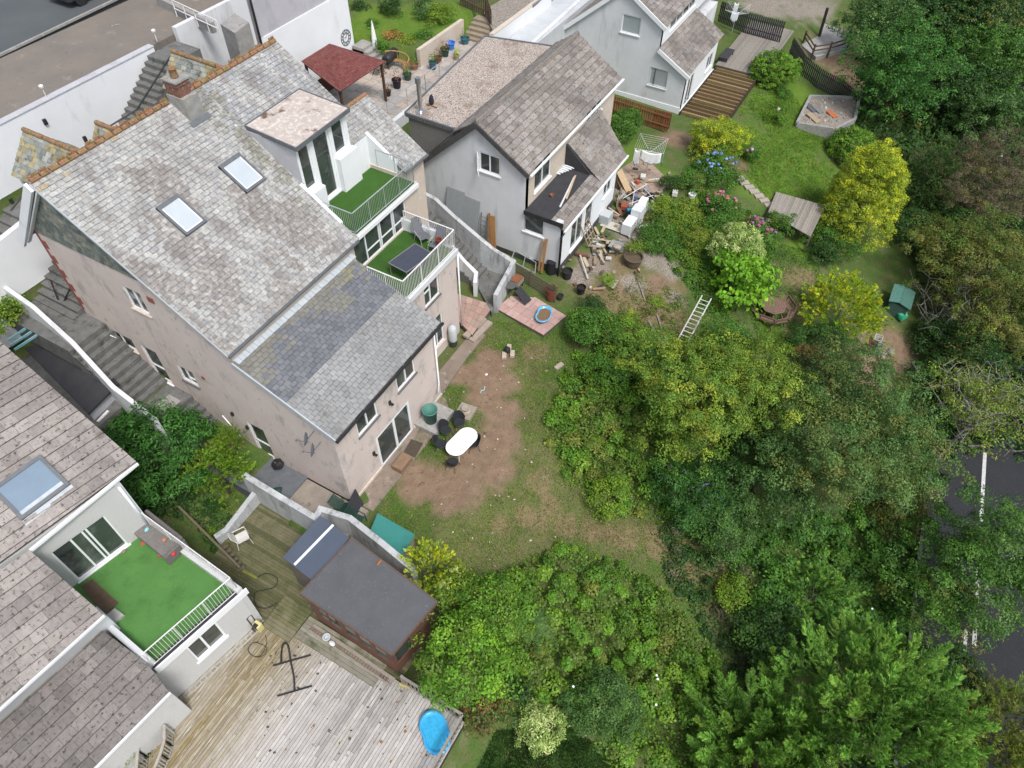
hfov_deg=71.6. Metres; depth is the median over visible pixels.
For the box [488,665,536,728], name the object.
shrub
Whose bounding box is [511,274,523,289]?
barbecue
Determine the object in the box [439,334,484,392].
back path
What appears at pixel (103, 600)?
bare board
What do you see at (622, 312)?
undergrowth
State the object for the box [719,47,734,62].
sun lounger
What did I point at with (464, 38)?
potted plant
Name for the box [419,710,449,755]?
paddling pool
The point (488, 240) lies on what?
leaning timber
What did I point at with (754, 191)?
stepping stone
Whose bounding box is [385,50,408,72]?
garden bench
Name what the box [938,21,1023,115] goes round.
broadleaf tree
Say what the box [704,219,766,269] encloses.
variegated shrub
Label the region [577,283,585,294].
plant tub
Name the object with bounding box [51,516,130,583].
sliding door
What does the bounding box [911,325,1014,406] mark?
broadleaf tree
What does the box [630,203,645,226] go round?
polystyrene block
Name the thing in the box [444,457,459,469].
chair
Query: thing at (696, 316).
ladder
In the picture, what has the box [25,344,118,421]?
garage
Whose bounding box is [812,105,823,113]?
board
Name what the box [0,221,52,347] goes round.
garden wall
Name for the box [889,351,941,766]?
kerb
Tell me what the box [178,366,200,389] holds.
window
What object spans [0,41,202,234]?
alley steps
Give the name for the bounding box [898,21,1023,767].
road
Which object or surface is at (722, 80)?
unboarded deck
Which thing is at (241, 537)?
chair
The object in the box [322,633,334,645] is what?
toy potty
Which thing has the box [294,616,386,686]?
deck step
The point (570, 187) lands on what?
batten
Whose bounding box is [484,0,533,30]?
gravel area
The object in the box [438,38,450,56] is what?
potted plant
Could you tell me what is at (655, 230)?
shrub
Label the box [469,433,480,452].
chair
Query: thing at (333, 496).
chair
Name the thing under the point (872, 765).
undergrowth
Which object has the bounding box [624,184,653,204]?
folding chair
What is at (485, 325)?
patio steps
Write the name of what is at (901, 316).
crumpled sheet
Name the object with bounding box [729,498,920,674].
undergrowth
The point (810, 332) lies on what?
hedge shrub
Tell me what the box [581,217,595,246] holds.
lattice panel
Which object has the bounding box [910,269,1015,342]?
bare tree
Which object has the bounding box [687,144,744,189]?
hydrangea
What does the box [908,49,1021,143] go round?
broadleaf tree
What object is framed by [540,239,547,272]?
leaning timber
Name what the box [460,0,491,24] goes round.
picket fence
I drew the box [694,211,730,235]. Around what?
shrub
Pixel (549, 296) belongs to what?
plant tub
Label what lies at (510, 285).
bistro table
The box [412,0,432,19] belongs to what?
shrub
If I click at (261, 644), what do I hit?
hose
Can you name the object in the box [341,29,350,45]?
wall clock
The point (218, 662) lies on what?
ladder
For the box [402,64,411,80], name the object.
potted plant
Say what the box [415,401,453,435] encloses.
raised platform
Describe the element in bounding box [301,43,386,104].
gazebo
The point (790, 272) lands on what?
grass
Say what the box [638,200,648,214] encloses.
polystyrene block
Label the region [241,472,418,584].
boundary wall
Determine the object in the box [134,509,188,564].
outdoor sofa
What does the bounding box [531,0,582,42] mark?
garden wall
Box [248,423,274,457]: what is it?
side door
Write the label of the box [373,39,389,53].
shrub
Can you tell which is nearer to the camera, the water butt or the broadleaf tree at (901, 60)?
the water butt
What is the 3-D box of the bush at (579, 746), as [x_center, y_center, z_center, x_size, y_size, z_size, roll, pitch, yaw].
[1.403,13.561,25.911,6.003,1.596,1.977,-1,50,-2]
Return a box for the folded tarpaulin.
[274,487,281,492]
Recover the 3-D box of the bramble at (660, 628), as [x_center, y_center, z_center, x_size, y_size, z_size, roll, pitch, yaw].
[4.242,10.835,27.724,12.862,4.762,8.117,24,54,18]
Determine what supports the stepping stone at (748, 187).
on the ground at (490, 458)
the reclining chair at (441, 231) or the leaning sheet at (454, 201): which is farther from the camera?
the leaning sheet at (454, 201)
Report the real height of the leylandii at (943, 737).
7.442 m
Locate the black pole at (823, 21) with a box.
[818,7,828,36]
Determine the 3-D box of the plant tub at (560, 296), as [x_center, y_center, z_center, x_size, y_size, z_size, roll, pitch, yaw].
[2.549,-4.608,37.569,0.355,0.250,0.360,24,54,18]
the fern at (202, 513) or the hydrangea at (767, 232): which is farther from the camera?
the hydrangea at (767, 232)
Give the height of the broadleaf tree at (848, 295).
4.247 m
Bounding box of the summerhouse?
[299,537,437,685]
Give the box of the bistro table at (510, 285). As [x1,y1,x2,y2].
[506,281,515,294]
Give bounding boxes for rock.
[886,348,894,354]
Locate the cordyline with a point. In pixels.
(539, 618)
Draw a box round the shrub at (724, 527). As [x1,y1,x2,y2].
[685,485,767,570]
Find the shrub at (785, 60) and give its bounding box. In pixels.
[748,47,797,88]
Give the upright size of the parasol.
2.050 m
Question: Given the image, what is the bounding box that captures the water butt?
[422,403,437,424]
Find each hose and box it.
[248,635,266,657]
[254,573,277,608]
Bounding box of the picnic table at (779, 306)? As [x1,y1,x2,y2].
[749,291,796,329]
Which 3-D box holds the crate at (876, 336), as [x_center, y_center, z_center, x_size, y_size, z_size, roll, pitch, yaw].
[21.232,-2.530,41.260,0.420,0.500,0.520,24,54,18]
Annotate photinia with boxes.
[771,339,860,409]
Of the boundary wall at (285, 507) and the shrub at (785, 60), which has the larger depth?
the shrub at (785, 60)
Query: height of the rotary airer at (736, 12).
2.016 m
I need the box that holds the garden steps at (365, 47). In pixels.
[352,39,383,59]
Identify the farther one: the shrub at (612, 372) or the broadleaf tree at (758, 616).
the shrub at (612, 372)
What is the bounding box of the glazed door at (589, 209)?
[583,201,592,235]
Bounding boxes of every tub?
[546,284,557,301]
[557,293,563,299]
[562,267,572,279]
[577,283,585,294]
[647,192,654,199]
[689,192,695,198]
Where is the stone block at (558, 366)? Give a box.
[554,362,563,369]
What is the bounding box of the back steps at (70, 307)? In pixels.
[34,261,86,319]
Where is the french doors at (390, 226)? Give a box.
[353,201,405,264]
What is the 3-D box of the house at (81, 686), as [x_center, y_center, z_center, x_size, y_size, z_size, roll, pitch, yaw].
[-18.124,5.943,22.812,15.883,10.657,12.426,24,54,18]
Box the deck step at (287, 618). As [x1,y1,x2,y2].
[263,595,312,642]
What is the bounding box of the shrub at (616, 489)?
[581,471,633,524]
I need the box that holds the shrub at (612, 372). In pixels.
[579,348,640,396]
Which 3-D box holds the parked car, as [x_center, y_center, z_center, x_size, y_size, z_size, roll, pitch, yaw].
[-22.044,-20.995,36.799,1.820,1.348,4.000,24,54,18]
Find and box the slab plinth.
[457,402,476,422]
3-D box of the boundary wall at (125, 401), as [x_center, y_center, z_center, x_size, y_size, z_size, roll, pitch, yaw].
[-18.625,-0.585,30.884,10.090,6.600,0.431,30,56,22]
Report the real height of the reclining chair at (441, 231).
1.055 m
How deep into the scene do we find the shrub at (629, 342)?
34.68 m
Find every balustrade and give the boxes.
[135,748,148,767]
[153,724,175,767]
[400,675,463,767]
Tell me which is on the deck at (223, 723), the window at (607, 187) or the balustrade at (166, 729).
the balustrade at (166, 729)
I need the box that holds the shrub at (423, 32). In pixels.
[414,25,433,39]
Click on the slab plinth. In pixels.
(468, 410)
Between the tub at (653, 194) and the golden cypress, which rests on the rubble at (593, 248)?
the tub at (653, 194)
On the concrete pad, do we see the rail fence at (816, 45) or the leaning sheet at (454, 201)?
the rail fence at (816, 45)
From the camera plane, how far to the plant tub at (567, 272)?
38.51 m
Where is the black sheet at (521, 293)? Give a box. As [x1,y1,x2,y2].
[515,286,531,304]
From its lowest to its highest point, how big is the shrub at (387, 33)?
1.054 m
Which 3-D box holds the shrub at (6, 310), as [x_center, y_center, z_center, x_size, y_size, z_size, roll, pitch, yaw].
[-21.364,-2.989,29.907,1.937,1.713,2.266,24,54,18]
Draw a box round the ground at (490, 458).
[0,0,1021,767]
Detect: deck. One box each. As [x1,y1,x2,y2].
[139,628,463,767]
[210,503,449,680]
[679,67,757,122]
[715,21,793,83]
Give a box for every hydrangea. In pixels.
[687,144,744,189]
[694,190,742,223]
[739,215,782,249]
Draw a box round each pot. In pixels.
[435,237,441,243]
[446,40,454,50]
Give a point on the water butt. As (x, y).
(429, 411)
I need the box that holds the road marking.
[963,79,1005,726]
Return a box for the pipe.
[280,642,294,690]
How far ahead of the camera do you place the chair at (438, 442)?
31.50 m
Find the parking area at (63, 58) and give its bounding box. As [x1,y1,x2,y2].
[0,0,223,118]
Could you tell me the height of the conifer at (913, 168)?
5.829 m
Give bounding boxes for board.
[81,579,117,613]
[345,489,363,513]
[616,172,624,190]
[617,169,631,193]
[804,103,815,111]
[806,112,820,122]
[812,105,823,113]
[826,110,837,117]
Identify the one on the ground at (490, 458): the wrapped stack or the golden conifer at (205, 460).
the golden conifer at (205, 460)
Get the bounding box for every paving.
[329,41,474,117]
[458,294,489,336]
[498,296,565,337]
[619,157,672,198]
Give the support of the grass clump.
on the ground at (490, 458)
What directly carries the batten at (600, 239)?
on the rubble at (593, 248)
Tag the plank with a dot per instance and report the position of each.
(249, 574)
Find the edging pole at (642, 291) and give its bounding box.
[638,282,645,301]
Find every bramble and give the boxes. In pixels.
[461,541,756,767]
[542,349,693,522]
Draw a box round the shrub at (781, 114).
[760,98,794,122]
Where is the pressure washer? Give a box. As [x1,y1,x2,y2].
[246,615,263,632]
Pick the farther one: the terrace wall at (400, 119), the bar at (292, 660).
the terrace wall at (400, 119)
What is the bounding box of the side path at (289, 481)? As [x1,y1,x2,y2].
[213,457,307,498]
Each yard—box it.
[22,354,132,445]
[290,479,368,537]
[510,0,594,44]
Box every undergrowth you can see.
[143,469,233,552]
[592,271,698,346]
[649,189,779,320]
[651,481,765,698]
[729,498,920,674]
[803,646,938,767]
[851,0,1023,463]
[897,355,962,491]
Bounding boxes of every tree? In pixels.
[408,603,527,713]
[449,570,528,657]
[610,320,818,480]
[681,313,760,381]
[689,427,827,546]
[703,331,818,429]
[725,594,817,674]
[727,334,975,516]
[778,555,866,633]
[826,0,929,65]
[834,7,978,122]
[874,538,998,654]
[876,479,1023,641]
[877,0,1000,48]
[888,204,937,249]
[896,203,1023,323]
[903,116,1023,234]
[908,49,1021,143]
[908,353,1023,461]
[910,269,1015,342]
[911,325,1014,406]
[918,205,1003,259]
[923,0,1023,55]
[927,263,1023,361]
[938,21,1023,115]
[938,71,1023,155]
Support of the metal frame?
on the ground at (490, 458)
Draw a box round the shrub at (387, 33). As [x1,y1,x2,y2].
[382,28,405,40]
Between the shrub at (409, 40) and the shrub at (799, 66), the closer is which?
the shrub at (409, 40)
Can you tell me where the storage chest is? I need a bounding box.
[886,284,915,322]
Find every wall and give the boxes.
[0,44,154,203]
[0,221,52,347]
[3,286,176,453]
[156,0,216,33]
[172,0,257,65]
[214,492,259,545]
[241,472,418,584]
[393,103,412,127]
[416,19,463,66]
[426,192,515,312]
[452,246,477,296]
[489,0,551,38]
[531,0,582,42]
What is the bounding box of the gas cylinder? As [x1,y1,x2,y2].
[448,324,456,346]
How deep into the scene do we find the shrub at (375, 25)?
46.02 m
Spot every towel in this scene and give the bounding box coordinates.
[633,149,640,165]
[640,150,661,164]
[730,11,738,21]
[733,3,738,12]
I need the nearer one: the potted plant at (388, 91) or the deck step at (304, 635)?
the deck step at (304, 635)
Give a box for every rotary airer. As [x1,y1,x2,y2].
[634,133,667,171]
[725,1,750,32]
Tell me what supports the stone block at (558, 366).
on the ground at (490, 458)
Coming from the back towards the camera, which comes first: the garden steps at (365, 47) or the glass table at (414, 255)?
the garden steps at (365, 47)
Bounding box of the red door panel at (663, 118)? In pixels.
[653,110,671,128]
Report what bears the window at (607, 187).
in the house at (505, 131)
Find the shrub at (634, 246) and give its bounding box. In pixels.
[621,236,646,253]
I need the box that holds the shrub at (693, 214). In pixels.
[669,196,704,227]
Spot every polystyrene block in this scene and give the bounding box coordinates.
[621,215,637,235]
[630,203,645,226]
[638,196,648,201]
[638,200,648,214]
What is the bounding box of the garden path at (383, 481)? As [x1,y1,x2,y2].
[363,396,447,510]
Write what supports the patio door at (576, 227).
in the house at (505, 131)
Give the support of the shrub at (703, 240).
on the ground at (490, 458)
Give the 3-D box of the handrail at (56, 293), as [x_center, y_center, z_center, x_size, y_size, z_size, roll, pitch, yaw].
[-19.057,-3.912,30.267,1.302,1.244,0.344,14,51,10]
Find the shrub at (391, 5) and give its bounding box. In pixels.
[377,0,402,18]
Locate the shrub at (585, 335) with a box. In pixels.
[563,306,626,362]
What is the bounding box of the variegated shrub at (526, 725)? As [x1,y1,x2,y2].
[514,695,569,758]
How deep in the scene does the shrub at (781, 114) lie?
50.03 m
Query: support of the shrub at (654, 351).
on the ground at (490, 458)
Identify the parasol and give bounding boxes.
[371,20,376,46]
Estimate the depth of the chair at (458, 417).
32.26 m
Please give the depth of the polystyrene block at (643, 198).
42.30 m
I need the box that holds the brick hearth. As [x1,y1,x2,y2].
[502,344,514,359]
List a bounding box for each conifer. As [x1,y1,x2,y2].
[178,439,255,512]
[207,419,247,466]
[398,537,461,599]
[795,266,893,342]
[880,129,974,214]
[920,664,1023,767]
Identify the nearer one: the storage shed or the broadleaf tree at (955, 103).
the storage shed
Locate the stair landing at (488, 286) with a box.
[478,271,503,316]
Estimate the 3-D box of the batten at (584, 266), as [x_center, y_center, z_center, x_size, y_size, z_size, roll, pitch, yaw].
[3.967,-6.464,39.108,0.090,0.215,1.804,-8,51,-7]
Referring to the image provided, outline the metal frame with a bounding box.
[512,251,535,272]
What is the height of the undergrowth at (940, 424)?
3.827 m
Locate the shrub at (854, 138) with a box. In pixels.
[825,124,874,165]
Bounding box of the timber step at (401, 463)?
[392,452,412,473]
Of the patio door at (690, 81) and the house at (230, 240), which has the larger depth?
the patio door at (690, 81)
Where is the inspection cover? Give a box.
[155,394,180,412]
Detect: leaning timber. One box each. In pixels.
[487,213,489,243]
[490,215,495,248]
[538,241,542,270]
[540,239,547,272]
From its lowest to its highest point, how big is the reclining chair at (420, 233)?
1.055 m
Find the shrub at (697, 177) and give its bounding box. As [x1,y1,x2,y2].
[673,166,708,195]
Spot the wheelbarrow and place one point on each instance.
(615, 245)
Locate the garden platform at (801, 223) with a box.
[765,192,824,252]
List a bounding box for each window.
[110,331,139,354]
[123,286,152,318]
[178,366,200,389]
[187,623,228,664]
[297,144,319,191]
[331,119,348,157]
[355,398,380,439]
[395,355,417,394]
[423,276,441,310]
[435,313,445,349]
[477,151,500,178]
[522,215,543,238]
[586,99,602,122]
[602,179,611,200]
[619,14,641,37]
[647,67,668,90]
[669,0,695,32]
[704,51,713,73]
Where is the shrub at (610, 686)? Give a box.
[554,663,648,754]
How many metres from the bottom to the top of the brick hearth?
0.390 m
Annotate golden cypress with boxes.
[815,138,912,252]
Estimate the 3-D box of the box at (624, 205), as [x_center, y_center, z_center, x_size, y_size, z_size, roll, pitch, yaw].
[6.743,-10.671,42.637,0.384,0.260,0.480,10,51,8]
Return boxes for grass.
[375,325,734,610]
[376,320,728,608]
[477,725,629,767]
[732,89,837,201]
[746,242,820,348]
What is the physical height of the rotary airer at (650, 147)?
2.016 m
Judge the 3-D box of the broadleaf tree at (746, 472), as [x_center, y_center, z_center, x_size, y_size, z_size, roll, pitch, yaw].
[11.100,4.446,32.056,6.213,4.642,5.531,10,51,8]
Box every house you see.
[0,342,262,767]
[11,36,461,500]
[404,31,628,276]
[564,0,723,114]
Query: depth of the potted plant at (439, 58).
44.74 m
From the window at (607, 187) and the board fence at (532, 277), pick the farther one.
the window at (607, 187)
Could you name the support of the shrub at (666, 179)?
on the ground at (490, 458)
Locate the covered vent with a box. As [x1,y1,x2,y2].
[426,94,437,108]
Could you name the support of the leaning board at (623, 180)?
on the ground at (490, 458)
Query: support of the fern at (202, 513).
on the ground at (490, 458)
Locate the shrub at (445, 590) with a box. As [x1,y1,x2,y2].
[417,558,485,617]
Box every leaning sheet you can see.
[446,186,464,219]
[462,196,479,232]
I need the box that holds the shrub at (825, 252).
[803,232,844,267]
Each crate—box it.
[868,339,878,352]
[871,334,883,344]
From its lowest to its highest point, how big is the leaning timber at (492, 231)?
2.107 m
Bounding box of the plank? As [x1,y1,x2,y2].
[242,569,257,579]
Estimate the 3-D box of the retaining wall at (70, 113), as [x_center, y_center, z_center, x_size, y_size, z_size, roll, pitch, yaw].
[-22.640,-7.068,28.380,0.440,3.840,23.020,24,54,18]
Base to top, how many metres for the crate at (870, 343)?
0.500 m
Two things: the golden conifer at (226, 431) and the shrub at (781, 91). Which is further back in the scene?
the shrub at (781, 91)
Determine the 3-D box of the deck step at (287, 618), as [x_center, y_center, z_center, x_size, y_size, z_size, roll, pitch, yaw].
[-8.502,8.878,26.860,1.300,0.120,1.340,24,54,18]
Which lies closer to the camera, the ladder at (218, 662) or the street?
the ladder at (218, 662)
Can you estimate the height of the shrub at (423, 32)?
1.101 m
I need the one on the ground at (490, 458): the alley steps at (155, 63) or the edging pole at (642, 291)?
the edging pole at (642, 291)
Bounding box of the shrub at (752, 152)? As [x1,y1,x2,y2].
[732,140,764,163]
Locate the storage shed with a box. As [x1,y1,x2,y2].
[283,516,349,586]
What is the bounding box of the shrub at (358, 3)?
[350,0,372,10]
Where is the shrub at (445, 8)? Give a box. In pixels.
[424,2,458,27]
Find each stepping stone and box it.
[739,180,749,185]
[744,184,754,189]
[748,189,759,193]
[754,193,764,198]
[759,197,769,202]
[764,202,771,207]
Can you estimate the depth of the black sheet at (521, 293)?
37.32 m
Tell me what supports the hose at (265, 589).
on the deck at (274, 536)
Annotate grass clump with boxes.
[599,272,619,287]
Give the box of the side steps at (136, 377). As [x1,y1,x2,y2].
[10,300,217,474]
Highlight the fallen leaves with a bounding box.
[256,351,558,762]
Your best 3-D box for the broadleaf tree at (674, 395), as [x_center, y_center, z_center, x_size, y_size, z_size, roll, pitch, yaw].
[9.075,0.299,32.486,8.731,6.276,8.236,-8,51,-8]
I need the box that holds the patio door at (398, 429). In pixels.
[376,401,412,466]
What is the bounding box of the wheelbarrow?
[605,239,627,253]
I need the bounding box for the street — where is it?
[0,0,127,57]
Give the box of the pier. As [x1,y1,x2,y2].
[220,13,254,59]
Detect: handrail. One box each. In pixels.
[10,196,21,210]
[50,280,70,300]
[111,56,169,125]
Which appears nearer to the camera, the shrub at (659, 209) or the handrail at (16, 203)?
the handrail at (16, 203)
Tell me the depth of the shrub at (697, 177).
43.79 m
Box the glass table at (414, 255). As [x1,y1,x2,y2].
[388,243,432,283]
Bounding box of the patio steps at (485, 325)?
[463,318,492,342]
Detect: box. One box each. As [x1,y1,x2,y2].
[371,513,415,557]
[621,202,627,210]
[672,189,677,196]
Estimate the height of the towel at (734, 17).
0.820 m
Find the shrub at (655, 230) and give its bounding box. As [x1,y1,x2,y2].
[635,217,680,255]
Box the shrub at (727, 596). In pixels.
[713,569,753,617]
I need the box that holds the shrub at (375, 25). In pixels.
[365,18,379,29]
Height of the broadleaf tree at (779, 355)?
4.961 m
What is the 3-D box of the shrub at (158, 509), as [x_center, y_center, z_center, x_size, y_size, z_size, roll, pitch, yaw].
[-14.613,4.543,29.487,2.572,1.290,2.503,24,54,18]
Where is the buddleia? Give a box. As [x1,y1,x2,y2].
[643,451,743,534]
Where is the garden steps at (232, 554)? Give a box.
[222,544,244,571]
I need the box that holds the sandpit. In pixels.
[535,305,551,322]
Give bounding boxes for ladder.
[183,620,263,698]
[480,212,487,240]
[679,295,711,340]
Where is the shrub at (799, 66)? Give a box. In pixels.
[783,54,803,81]
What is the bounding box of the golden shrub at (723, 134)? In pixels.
[688,114,755,165]
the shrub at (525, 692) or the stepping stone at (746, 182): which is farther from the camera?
the stepping stone at (746, 182)
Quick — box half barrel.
[624,250,643,268]
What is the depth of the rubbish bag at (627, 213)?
41.87 m
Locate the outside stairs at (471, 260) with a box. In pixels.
[428,210,491,286]
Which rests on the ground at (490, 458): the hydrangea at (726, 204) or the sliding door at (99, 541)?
the hydrangea at (726, 204)
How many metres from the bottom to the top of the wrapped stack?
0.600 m
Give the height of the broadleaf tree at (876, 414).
8.530 m
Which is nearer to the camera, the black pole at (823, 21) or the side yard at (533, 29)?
the side yard at (533, 29)
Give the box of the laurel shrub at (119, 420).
[95,407,150,442]
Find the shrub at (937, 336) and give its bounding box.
[902,311,966,362]
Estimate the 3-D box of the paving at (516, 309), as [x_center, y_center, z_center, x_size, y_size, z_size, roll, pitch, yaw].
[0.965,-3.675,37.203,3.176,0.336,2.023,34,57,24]
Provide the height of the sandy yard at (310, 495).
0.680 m
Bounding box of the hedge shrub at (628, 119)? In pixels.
[610,105,643,142]
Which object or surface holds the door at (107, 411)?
in the garage
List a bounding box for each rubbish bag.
[271,458,283,469]
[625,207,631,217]
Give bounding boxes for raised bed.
[795,95,860,138]
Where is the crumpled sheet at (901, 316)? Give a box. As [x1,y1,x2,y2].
[897,313,907,320]
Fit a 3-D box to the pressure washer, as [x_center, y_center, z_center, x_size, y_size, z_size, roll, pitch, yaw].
[-9.494,8.902,26.324,0.428,0.904,0.360,24,54,18]
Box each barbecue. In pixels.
[382,47,398,69]
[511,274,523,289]
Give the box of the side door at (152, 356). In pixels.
[141,345,173,386]
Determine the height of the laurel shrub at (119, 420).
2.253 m
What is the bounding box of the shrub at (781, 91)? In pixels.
[772,85,793,101]
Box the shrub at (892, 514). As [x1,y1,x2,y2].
[853,465,945,553]
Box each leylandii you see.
[683,667,838,767]
[719,606,1001,767]
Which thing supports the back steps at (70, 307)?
on the ground at (490, 458)
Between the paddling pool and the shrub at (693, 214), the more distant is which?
the shrub at (693, 214)
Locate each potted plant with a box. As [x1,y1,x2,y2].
[385,83,391,96]
[389,68,402,88]
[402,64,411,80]
[408,53,418,70]
[428,51,436,69]
[434,48,442,63]
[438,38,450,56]
[451,49,459,59]
[460,26,470,44]
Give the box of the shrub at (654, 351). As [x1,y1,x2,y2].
[627,340,687,392]
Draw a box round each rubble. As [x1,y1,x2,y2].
[562,163,670,289]
[803,98,855,122]
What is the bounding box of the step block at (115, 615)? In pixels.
[106,608,124,622]
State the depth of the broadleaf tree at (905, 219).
46.08 m
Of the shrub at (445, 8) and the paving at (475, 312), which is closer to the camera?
the paving at (475, 312)
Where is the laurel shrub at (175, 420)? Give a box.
[104,396,241,508]
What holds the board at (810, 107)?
on the rubble at (825, 107)
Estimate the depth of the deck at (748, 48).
55.73 m
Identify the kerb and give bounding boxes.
[0,0,116,56]
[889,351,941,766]
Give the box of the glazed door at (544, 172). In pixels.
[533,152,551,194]
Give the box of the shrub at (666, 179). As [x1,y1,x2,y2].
[658,175,684,190]
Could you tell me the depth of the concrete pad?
58.24 m
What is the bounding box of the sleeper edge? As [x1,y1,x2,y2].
[158,485,240,569]
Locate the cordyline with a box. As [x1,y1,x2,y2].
[514,603,557,653]
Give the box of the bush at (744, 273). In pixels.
[708,245,784,318]
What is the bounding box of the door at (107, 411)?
[97,410,108,421]
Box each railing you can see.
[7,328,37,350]
[171,0,221,37]
[386,53,453,113]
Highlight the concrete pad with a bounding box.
[801,24,848,60]
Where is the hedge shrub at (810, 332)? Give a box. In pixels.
[780,314,868,368]
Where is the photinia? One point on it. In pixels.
(805, 349)
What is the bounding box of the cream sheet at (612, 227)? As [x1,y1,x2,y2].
[600,221,621,232]
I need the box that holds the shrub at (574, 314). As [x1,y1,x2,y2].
[565,306,598,336]
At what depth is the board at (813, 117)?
51.30 m
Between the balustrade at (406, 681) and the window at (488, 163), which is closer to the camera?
the balustrade at (406, 681)
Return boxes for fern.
[192,496,222,521]
[625,307,642,321]
[643,292,670,309]
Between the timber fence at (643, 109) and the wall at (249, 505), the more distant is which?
the timber fence at (643, 109)
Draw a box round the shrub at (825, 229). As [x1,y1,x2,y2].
[798,216,865,261]
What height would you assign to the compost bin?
0.820 m
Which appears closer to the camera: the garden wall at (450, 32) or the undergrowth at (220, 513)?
the undergrowth at (220, 513)
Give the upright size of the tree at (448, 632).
4.252 m
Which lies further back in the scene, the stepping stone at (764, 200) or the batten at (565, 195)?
the stepping stone at (764, 200)
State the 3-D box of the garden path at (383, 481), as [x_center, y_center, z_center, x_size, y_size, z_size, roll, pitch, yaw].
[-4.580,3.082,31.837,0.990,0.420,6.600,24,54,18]
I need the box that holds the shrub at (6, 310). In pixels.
[0,294,29,338]
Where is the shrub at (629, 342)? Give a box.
[591,314,661,362]
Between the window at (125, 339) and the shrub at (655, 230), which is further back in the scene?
the shrub at (655, 230)
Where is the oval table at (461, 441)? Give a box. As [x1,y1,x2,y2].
[446,427,477,461]
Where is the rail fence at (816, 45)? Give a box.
[802,29,851,59]
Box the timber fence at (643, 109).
[612,96,670,131]
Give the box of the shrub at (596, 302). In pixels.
[576,291,612,310]
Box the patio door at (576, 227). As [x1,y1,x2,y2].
[569,213,582,253]
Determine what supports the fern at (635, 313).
on the ground at (490, 458)
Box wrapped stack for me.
[599,208,612,225]
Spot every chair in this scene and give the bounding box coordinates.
[227,526,253,550]
[327,493,349,511]
[343,504,367,521]
[410,215,431,244]
[427,225,445,248]
[432,435,446,453]
[438,419,453,438]
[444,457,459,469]
[452,410,464,428]
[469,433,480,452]
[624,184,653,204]
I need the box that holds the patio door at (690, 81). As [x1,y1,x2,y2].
[684,72,694,103]
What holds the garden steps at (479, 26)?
on the ground at (490, 458)
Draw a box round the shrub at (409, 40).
[396,33,416,46]
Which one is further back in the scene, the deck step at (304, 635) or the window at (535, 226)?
the window at (535, 226)
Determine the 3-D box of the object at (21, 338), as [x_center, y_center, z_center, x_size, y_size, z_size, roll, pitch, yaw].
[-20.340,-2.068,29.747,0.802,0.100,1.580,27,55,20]
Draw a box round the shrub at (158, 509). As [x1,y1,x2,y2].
[134,467,195,516]
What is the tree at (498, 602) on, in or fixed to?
on the ground at (490, 458)
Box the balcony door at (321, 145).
[312,130,341,200]
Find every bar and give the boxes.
[273,654,310,665]
[277,685,311,696]
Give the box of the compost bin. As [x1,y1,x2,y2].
[546,259,555,275]
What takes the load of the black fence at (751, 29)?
on the deck at (748, 48)
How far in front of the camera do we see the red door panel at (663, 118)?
47.88 m
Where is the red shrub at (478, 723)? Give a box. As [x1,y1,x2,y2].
[456,681,514,739]
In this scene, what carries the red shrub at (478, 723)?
on the ground at (490, 458)
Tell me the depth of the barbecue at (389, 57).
43.97 m
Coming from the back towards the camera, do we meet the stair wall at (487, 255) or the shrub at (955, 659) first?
the stair wall at (487, 255)
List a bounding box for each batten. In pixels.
[559,177,573,206]
[566,175,575,198]
[579,255,588,278]
[589,237,610,241]
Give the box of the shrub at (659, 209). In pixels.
[645,194,683,225]
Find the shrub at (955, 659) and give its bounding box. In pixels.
[896,638,1006,749]
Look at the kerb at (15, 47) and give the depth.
34.56 m
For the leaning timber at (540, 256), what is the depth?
38.19 m
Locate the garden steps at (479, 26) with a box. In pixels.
[465,15,490,42]
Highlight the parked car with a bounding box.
[59,0,86,5]
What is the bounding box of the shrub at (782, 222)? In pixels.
[767,209,797,237]
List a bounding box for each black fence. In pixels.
[718,1,785,42]
[789,37,861,101]
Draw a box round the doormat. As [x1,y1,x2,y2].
[404,439,422,457]
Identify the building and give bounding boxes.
[246,0,353,79]
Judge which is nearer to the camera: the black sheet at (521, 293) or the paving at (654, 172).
the black sheet at (521, 293)
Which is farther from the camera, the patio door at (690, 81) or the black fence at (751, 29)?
the black fence at (751, 29)
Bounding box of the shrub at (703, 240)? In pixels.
[669,220,712,257]
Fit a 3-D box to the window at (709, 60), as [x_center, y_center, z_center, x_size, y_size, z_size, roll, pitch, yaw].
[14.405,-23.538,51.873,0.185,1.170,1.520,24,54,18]
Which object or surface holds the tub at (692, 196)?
on the undergrowth at (707, 265)
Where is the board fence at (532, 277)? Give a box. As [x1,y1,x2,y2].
[515,264,556,302]
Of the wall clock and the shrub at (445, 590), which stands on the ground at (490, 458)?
the shrub at (445, 590)

